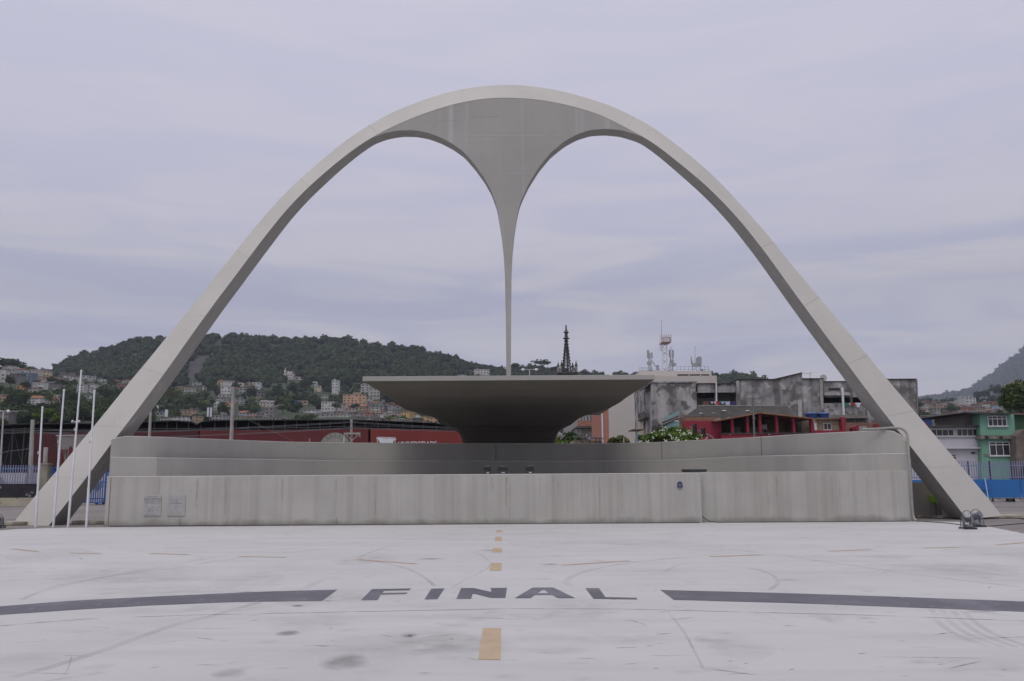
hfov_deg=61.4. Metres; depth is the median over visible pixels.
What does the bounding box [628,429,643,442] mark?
lean to
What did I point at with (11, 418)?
hillside house
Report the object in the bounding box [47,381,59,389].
hillside house
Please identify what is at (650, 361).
antenna mast
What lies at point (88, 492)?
flagpole
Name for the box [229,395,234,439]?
utility pole
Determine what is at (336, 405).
hillside tree
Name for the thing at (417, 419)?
hillside house
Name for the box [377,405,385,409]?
hillside house
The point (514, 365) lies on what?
ridge tree
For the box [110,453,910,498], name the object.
stage wall
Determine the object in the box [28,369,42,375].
hillside house
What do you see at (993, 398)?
slope woods
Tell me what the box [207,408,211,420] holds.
cell antenna
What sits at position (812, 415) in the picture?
water tank
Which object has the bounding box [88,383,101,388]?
hillside house
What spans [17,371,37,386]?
hillside house
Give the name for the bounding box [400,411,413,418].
hillside house
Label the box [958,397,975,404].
hillside house
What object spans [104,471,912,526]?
front stage wall
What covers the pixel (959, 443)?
white house
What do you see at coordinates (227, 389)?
hillside house
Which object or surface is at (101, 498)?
blue gate
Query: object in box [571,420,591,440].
church
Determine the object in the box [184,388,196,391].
hillside house
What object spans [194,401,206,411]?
hillside tree
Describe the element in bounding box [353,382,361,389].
hillside tree
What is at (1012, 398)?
tree
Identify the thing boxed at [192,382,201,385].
hillside house
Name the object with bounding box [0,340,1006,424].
hill
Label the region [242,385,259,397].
hillside tree
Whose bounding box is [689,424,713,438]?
traffic light
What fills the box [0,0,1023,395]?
sky
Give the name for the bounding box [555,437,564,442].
street tree
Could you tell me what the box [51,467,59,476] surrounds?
blue gate
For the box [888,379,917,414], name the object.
derelict building
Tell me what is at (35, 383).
hillside house
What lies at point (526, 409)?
stage canopy
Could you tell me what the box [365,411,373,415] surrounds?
hillside house
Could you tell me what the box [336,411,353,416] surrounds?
hillside house
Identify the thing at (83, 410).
hillside tree
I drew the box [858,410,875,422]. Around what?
pale corner wall
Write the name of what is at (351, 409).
hillside house
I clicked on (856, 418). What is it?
tin roof house
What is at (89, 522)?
kerb
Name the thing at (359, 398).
apartment block
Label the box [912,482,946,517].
wall
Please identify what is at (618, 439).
street bush
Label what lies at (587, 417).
modern block
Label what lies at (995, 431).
green house
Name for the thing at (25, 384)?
hillside tree
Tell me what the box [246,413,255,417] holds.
hillside house
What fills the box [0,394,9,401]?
hillside house
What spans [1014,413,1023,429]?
dark green wall
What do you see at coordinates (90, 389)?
hillside house
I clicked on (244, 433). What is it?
overhead wire
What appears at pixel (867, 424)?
clay roof house
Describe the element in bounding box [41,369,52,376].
hillside house
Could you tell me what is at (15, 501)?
plinth
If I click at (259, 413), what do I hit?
hillside house
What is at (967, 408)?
hillside house
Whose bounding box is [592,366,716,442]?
white building
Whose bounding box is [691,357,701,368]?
antenna mast
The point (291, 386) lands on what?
hillside tree
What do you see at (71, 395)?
hillside tree
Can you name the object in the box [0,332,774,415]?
hill forest
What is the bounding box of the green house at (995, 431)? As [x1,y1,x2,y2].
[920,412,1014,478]
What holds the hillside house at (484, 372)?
on the hill
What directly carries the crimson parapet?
attached to the stone clad annex
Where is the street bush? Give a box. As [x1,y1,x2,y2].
[607,435,629,442]
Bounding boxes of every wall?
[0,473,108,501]
[0,484,36,497]
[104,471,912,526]
[109,430,906,475]
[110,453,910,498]
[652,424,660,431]
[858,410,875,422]
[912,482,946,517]
[1009,429,1023,486]
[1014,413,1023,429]
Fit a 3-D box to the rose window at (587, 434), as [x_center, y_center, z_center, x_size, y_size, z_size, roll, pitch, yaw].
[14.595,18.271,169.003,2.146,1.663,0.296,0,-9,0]
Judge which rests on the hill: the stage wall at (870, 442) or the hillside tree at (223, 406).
the hillside tree at (223, 406)
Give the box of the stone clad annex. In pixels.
[801,417,845,432]
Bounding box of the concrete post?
[43,447,47,462]
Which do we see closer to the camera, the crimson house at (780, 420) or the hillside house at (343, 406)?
the crimson house at (780, 420)
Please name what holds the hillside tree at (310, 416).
on the hill
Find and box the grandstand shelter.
[0,419,462,472]
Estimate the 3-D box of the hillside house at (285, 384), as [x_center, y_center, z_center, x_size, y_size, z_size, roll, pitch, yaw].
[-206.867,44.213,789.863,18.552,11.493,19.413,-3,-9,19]
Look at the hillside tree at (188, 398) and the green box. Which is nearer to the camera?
the green box
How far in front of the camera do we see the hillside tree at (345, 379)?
776.13 m
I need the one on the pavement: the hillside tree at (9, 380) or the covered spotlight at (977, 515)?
the covered spotlight at (977, 515)
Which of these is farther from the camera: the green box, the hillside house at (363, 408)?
the hillside house at (363, 408)
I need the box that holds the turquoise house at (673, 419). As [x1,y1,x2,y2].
[661,410,684,431]
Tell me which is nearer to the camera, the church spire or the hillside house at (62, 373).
the church spire
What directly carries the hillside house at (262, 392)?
on the hill
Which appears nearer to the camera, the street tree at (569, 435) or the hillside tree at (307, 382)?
the street tree at (569, 435)
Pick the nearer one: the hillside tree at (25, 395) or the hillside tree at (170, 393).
the hillside tree at (25, 395)
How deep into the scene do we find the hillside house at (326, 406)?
571.10 m
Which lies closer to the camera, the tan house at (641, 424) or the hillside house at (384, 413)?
the tan house at (641, 424)
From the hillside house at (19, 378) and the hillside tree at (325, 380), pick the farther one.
the hillside tree at (325, 380)
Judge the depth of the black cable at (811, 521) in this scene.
39.45 m
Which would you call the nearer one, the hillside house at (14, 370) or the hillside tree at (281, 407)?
the hillside tree at (281, 407)
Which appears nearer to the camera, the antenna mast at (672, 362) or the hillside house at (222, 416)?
the antenna mast at (672, 362)
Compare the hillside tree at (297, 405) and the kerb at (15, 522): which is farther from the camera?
the hillside tree at (297, 405)
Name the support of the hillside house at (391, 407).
on the hill
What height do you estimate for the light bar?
0.138 m
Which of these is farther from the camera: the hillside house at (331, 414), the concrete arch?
the hillside house at (331, 414)
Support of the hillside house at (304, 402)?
on the hill
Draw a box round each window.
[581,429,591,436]
[823,423,831,429]
[856,419,865,422]
[930,429,955,436]
[956,429,976,436]
[987,416,1008,426]
[988,442,1010,456]
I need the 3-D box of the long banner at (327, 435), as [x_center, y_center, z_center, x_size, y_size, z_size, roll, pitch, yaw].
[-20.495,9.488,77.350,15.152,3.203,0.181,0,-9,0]
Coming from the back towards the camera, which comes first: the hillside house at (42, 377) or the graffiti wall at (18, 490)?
the hillside house at (42, 377)
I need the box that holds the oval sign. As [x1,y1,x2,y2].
[676,481,682,488]
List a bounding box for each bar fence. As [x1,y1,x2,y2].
[0,465,37,483]
[911,461,1023,501]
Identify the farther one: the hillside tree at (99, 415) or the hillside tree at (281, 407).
the hillside tree at (281, 407)
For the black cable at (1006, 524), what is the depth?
36.66 m
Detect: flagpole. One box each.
[34,406,43,526]
[52,389,64,526]
[67,370,81,526]
[85,390,95,526]
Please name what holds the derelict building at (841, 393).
on the ground
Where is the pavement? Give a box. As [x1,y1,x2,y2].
[0,521,1023,680]
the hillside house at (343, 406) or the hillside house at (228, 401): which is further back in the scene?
the hillside house at (228, 401)
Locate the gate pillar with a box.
[39,463,52,490]
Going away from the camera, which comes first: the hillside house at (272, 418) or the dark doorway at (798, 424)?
the dark doorway at (798, 424)
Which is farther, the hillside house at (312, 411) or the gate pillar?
the hillside house at (312, 411)
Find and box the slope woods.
[918,395,1023,416]
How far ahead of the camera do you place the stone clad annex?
90.12 m
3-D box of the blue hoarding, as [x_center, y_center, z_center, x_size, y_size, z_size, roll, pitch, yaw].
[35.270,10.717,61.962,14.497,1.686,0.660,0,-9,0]
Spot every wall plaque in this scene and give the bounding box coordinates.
[144,495,161,515]
[167,495,185,515]
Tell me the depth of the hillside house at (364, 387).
753.44 m
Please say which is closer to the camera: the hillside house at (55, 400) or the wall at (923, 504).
the wall at (923, 504)
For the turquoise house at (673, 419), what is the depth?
94.22 m
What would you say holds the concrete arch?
on the ground
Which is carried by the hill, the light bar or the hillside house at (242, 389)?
the hillside house at (242, 389)
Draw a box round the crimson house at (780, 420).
[682,405,813,439]
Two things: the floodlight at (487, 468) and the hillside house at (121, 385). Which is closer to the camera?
the floodlight at (487, 468)
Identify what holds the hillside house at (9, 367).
on the hill
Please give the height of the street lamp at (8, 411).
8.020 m
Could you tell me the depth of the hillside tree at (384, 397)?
653.35 m
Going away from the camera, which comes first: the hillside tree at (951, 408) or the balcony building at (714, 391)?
the balcony building at (714, 391)
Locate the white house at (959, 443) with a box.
[912,425,979,479]
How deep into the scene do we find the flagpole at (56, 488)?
39.69 m
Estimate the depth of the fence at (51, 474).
72.58 m
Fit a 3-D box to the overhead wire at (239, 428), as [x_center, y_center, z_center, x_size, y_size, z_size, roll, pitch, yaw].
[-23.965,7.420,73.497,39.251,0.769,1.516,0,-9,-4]
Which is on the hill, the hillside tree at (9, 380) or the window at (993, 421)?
the hillside tree at (9, 380)
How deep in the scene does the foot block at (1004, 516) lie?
41.38 m
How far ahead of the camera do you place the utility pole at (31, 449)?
72.38 m
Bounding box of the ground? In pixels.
[0,495,1023,532]
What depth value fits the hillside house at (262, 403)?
611.38 m
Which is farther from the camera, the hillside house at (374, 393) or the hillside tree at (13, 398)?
the hillside house at (374, 393)
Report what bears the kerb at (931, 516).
on the ground
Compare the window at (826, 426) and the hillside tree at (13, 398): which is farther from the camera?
the hillside tree at (13, 398)
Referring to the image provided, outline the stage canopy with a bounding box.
[362,375,654,443]
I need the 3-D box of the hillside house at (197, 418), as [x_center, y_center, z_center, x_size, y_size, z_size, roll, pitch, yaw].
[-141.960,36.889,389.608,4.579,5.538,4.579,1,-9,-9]
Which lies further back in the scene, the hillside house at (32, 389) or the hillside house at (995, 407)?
the hillside house at (995, 407)
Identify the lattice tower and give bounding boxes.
[659,320,670,370]
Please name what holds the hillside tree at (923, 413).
on the hill
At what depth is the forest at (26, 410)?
310.33 m
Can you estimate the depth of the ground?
46.88 m
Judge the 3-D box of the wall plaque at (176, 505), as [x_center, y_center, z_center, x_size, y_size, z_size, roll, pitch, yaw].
[-15.385,7.566,39.557,0.799,0.942,0.044,0,-9,0]
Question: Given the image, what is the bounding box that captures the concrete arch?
[15,85,1000,525]
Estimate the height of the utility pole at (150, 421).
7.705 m
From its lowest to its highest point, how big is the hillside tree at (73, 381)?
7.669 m
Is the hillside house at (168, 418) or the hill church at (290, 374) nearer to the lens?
the hillside house at (168, 418)
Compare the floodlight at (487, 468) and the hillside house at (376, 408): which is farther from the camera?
the hillside house at (376, 408)
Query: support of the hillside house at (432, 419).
on the hill
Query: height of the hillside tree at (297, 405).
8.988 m
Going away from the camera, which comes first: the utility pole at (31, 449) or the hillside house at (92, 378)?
the utility pole at (31, 449)
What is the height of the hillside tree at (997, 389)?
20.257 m
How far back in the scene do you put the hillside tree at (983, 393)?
920.70 m
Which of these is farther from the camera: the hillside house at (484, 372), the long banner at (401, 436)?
the hillside house at (484, 372)
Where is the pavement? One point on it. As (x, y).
(843, 601)
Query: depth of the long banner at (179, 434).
77.59 m
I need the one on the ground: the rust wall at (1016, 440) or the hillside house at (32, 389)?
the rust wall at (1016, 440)
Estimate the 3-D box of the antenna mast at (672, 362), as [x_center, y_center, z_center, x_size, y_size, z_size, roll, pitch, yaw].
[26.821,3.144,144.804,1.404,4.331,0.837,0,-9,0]
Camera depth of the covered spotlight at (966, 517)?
34.38 m
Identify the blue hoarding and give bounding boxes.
[912,478,1023,501]
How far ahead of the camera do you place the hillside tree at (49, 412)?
252.46 m
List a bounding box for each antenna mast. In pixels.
[647,350,658,370]
[668,350,675,370]
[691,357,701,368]
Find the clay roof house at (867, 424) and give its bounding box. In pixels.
[847,422,876,431]
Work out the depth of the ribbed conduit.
40.22 m
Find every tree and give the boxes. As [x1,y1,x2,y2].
[0,418,8,424]
[3,393,18,403]
[5,376,15,387]
[16,392,30,404]
[20,381,30,391]
[31,410,43,422]
[42,396,53,402]
[43,408,55,422]
[46,375,58,381]
[50,412,60,422]
[56,379,67,387]
[62,390,77,400]
[68,379,78,386]
[73,406,91,421]
[95,386,107,394]
[95,411,103,419]
[103,395,116,404]
[109,378,116,386]
[163,386,181,399]
[181,394,198,402]
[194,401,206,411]
[204,381,218,395]
[216,402,230,411]
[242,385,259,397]
[272,384,282,394]
[276,403,288,413]
[286,382,299,392]
[292,402,302,412]
[299,379,314,385]
[301,413,318,418]
[309,398,321,409]
[322,377,332,383]
[331,402,340,410]
[338,375,352,384]
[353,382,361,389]
[381,394,391,400]
[511,363,519,374]
[531,359,550,374]
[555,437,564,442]
[561,431,580,440]
[638,426,707,442]
[919,411,930,414]
[940,403,960,412]
[973,389,990,399]
[988,384,1002,395]
[997,379,1023,412]
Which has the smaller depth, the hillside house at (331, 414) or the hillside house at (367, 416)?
the hillside house at (367, 416)
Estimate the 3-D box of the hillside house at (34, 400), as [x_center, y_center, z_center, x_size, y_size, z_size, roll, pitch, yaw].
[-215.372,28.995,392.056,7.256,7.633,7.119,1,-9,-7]
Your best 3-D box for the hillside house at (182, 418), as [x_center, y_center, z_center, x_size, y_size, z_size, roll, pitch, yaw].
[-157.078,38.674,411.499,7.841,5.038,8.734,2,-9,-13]
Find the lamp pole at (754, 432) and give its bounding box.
[748,398,758,436]
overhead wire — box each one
[0,421,436,430]
[0,427,431,436]
[0,428,456,436]
[12,422,451,431]
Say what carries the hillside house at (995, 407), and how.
on the hill
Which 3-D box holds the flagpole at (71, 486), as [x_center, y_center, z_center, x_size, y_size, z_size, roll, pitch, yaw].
[-20.171,4.957,39.780,0.212,7.240,0.116,0,-9,0]
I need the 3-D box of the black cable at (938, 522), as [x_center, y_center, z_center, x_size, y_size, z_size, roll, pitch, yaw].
[18.878,7.933,37.264,0.602,0.039,4.793,0,-9,-2]
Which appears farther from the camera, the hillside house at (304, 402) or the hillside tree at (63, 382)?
the hillside house at (304, 402)
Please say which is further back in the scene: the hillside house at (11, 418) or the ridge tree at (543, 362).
the ridge tree at (543, 362)
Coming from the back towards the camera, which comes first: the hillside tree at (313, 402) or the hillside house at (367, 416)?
the hillside tree at (313, 402)
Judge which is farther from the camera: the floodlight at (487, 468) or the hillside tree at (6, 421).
the hillside tree at (6, 421)
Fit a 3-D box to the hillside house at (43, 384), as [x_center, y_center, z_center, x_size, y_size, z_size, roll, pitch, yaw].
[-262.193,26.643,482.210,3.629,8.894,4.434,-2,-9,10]
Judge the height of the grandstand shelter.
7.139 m
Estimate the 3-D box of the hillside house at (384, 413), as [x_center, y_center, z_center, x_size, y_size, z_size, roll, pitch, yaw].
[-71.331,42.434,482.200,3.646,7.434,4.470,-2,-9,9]
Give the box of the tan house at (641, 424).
[638,417,644,434]
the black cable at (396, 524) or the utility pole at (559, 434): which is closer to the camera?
the black cable at (396, 524)
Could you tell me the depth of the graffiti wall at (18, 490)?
65.02 m
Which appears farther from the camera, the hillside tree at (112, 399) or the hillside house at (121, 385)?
the hillside house at (121, 385)
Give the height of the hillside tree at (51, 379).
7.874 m
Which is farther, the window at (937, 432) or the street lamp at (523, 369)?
the street lamp at (523, 369)
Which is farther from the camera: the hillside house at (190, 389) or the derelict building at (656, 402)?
the hillside house at (190, 389)
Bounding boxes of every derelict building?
[634,381,696,441]
[729,372,826,418]
[823,381,866,416]
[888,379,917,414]
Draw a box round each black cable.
[109,522,698,526]
[702,516,908,522]
[918,521,962,525]
[987,523,1023,526]
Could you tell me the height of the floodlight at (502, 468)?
0.368 m
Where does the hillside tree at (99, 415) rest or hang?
on the hill
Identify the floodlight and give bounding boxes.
[484,466,490,473]
[498,466,507,473]
[526,466,533,473]
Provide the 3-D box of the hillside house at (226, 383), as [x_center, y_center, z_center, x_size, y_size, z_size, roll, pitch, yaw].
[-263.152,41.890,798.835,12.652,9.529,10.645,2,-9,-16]
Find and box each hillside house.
[0,369,10,382]
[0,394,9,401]
[0,413,17,423]
[2,365,19,368]
[6,374,25,384]
[7,368,21,372]
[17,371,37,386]
[20,368,28,372]
[27,396,47,404]
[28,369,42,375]
[29,387,42,391]
[32,380,37,386]
[37,376,48,379]
[38,380,48,389]
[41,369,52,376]
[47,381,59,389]
[49,398,57,403]
[59,372,67,376]
[77,382,87,392]
[87,375,97,380]
[87,386,94,392]
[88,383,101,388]
[117,384,127,387]
[155,410,168,416]
[160,416,172,420]
[173,417,190,420]
[175,386,188,389]
[180,408,197,415]
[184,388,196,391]
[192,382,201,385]
[192,416,203,421]
[211,412,229,419]
[218,394,230,396]
[220,386,233,394]
[221,380,234,385]
[224,399,230,406]
[235,397,245,403]
[238,411,250,415]
[239,386,246,393]
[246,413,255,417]
[253,382,261,388]
[256,411,265,415]
[260,388,264,396]
[260,400,267,406]
[265,405,276,416]
[265,417,283,419]
[266,401,274,406]
[272,382,296,388]
[298,400,307,404]
[303,410,321,412]
[314,385,321,391]
[316,411,335,417]
[321,401,337,411]
[332,379,339,394]
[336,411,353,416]
[338,403,345,410]
[345,408,356,411]
[355,407,367,410]
[361,383,371,393]
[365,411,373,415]
[365,414,373,419]
[368,388,379,398]
[371,406,380,411]
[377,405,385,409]
[380,410,388,416]
[387,405,395,409]
[390,411,399,415]
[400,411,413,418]
[413,417,423,421]
[422,416,429,420]
[430,417,437,421]
[474,368,488,375]
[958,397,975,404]
[959,407,976,410]
[976,400,995,404]
[992,405,1002,408]
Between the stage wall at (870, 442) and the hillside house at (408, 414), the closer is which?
the stage wall at (870, 442)
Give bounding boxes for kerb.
[4,521,27,524]
[72,520,103,523]
[917,515,954,517]
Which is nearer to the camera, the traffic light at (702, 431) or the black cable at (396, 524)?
the black cable at (396, 524)
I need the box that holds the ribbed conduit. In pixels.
[862,426,916,520]
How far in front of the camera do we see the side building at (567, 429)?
184.30 m
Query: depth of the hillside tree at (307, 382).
755.43 m
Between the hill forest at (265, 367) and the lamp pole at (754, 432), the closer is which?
the lamp pole at (754, 432)
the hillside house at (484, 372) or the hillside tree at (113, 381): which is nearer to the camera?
the hillside tree at (113, 381)
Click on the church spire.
(561, 370)
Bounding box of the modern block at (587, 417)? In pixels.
[578,415,591,420]
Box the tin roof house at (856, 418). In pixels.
[830,414,868,431]
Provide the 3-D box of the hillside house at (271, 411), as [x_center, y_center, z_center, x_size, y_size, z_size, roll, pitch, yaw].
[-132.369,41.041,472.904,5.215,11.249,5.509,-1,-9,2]
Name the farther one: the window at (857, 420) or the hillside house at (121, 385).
the hillside house at (121, 385)
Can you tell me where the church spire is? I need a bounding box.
[557,325,577,432]
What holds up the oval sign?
attached to the front stage wall at (792, 496)
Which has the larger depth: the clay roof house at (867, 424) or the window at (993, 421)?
the clay roof house at (867, 424)
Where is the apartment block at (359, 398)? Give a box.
[343,392,366,407]
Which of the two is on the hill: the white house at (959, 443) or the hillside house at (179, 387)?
the hillside house at (179, 387)
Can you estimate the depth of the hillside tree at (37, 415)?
235.09 m
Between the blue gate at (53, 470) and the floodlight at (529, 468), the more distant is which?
the blue gate at (53, 470)
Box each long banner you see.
[33,432,107,471]
[133,430,198,437]
[200,428,367,442]
[370,429,461,442]
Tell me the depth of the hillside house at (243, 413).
473.16 m
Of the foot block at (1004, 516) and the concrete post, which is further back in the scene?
the concrete post
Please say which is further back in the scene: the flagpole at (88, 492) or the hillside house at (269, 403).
the hillside house at (269, 403)
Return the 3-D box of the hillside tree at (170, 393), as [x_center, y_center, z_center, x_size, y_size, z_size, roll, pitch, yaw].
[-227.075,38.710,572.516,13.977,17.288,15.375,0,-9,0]
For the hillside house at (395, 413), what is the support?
on the hill
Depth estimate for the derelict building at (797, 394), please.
112.40 m
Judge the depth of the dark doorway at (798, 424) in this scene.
93.92 m
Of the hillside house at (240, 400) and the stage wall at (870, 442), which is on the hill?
the hillside house at (240, 400)
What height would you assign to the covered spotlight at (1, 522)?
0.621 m
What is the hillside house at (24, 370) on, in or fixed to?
on the hill
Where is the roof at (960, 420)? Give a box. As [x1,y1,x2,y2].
[935,415,971,424]
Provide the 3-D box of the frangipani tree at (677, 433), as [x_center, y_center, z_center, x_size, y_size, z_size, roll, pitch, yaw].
[11.300,8.857,61.431,5.083,5.554,4.668,0,-9,0]
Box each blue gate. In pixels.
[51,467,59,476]
[83,469,108,504]
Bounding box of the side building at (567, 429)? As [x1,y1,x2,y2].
[563,420,577,432]
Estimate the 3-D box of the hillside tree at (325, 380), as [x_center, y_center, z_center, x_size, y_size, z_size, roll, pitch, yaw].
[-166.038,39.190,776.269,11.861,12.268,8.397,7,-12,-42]
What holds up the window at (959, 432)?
in the white house at (959, 443)
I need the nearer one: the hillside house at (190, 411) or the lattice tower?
the lattice tower
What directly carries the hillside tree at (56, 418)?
on the hill
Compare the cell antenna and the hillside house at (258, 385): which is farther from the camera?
the hillside house at (258, 385)
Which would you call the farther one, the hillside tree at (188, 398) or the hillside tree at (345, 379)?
the hillside tree at (345, 379)
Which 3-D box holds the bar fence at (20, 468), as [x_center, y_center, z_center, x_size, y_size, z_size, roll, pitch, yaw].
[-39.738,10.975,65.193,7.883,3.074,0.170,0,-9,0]
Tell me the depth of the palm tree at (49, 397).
366.26 m
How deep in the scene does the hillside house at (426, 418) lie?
400.14 m
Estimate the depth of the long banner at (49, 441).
77.39 m
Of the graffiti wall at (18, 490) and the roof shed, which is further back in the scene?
the roof shed
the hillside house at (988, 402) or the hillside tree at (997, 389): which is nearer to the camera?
the hillside house at (988, 402)
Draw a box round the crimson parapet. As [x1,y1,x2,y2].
[849,425,858,431]
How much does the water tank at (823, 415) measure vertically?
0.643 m
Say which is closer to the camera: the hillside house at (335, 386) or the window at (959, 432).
the window at (959, 432)
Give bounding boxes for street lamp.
[0,410,9,464]
[521,368,537,374]
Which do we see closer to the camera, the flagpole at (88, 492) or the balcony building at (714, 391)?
the flagpole at (88, 492)
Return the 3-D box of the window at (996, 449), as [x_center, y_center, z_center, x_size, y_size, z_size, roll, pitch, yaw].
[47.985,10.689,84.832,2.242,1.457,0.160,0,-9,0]
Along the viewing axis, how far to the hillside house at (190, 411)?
513.18 m
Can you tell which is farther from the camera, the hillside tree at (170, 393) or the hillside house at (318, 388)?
the hillside house at (318, 388)
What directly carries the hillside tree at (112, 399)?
on the hill
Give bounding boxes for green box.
[929,495,937,514]
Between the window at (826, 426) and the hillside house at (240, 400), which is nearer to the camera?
the window at (826, 426)
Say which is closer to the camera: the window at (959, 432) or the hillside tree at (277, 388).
the window at (959, 432)
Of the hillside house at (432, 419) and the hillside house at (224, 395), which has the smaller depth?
the hillside house at (432, 419)
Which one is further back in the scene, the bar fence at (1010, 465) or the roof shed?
the roof shed
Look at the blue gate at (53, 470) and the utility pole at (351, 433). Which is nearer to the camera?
the blue gate at (53, 470)
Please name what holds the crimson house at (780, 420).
on the ground
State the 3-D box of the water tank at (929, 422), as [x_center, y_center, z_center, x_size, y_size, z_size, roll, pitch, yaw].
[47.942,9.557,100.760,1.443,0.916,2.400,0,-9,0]
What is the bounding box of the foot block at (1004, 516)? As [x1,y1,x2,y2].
[981,514,1023,518]
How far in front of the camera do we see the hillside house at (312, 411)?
515.97 m
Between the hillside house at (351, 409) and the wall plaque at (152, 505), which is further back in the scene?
the hillside house at (351, 409)
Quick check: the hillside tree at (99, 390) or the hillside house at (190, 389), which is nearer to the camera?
the hillside tree at (99, 390)
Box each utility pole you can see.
[28,420,34,483]
[148,411,151,435]
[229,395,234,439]
[344,419,360,442]
[557,432,565,438]
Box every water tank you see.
[805,412,818,417]
[818,412,829,417]
[922,419,932,424]
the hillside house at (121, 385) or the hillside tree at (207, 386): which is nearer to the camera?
the hillside tree at (207, 386)
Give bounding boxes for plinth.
[0,498,32,506]
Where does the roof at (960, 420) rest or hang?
on the white house at (959, 443)
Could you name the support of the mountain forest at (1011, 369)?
on the mountain
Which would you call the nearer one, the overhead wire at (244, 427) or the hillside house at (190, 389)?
the overhead wire at (244, 427)
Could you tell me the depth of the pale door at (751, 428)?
93.87 m
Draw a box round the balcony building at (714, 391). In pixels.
[696,383,736,420]
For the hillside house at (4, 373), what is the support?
on the hill
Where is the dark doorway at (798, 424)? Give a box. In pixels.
[796,420,806,432]
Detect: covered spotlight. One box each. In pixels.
[0,514,5,527]
[959,510,976,528]
[969,509,986,526]
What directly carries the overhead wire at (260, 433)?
hanging from the utility pole at (150, 421)
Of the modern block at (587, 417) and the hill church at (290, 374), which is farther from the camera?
the hill church at (290, 374)
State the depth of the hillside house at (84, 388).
518.23 m
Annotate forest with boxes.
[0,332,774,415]
[0,385,444,424]
[918,345,1023,400]
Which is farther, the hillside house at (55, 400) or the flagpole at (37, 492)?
the hillside house at (55, 400)
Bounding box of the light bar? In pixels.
[681,469,706,471]
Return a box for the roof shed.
[571,436,602,442]
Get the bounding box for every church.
[283,368,295,379]
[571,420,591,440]

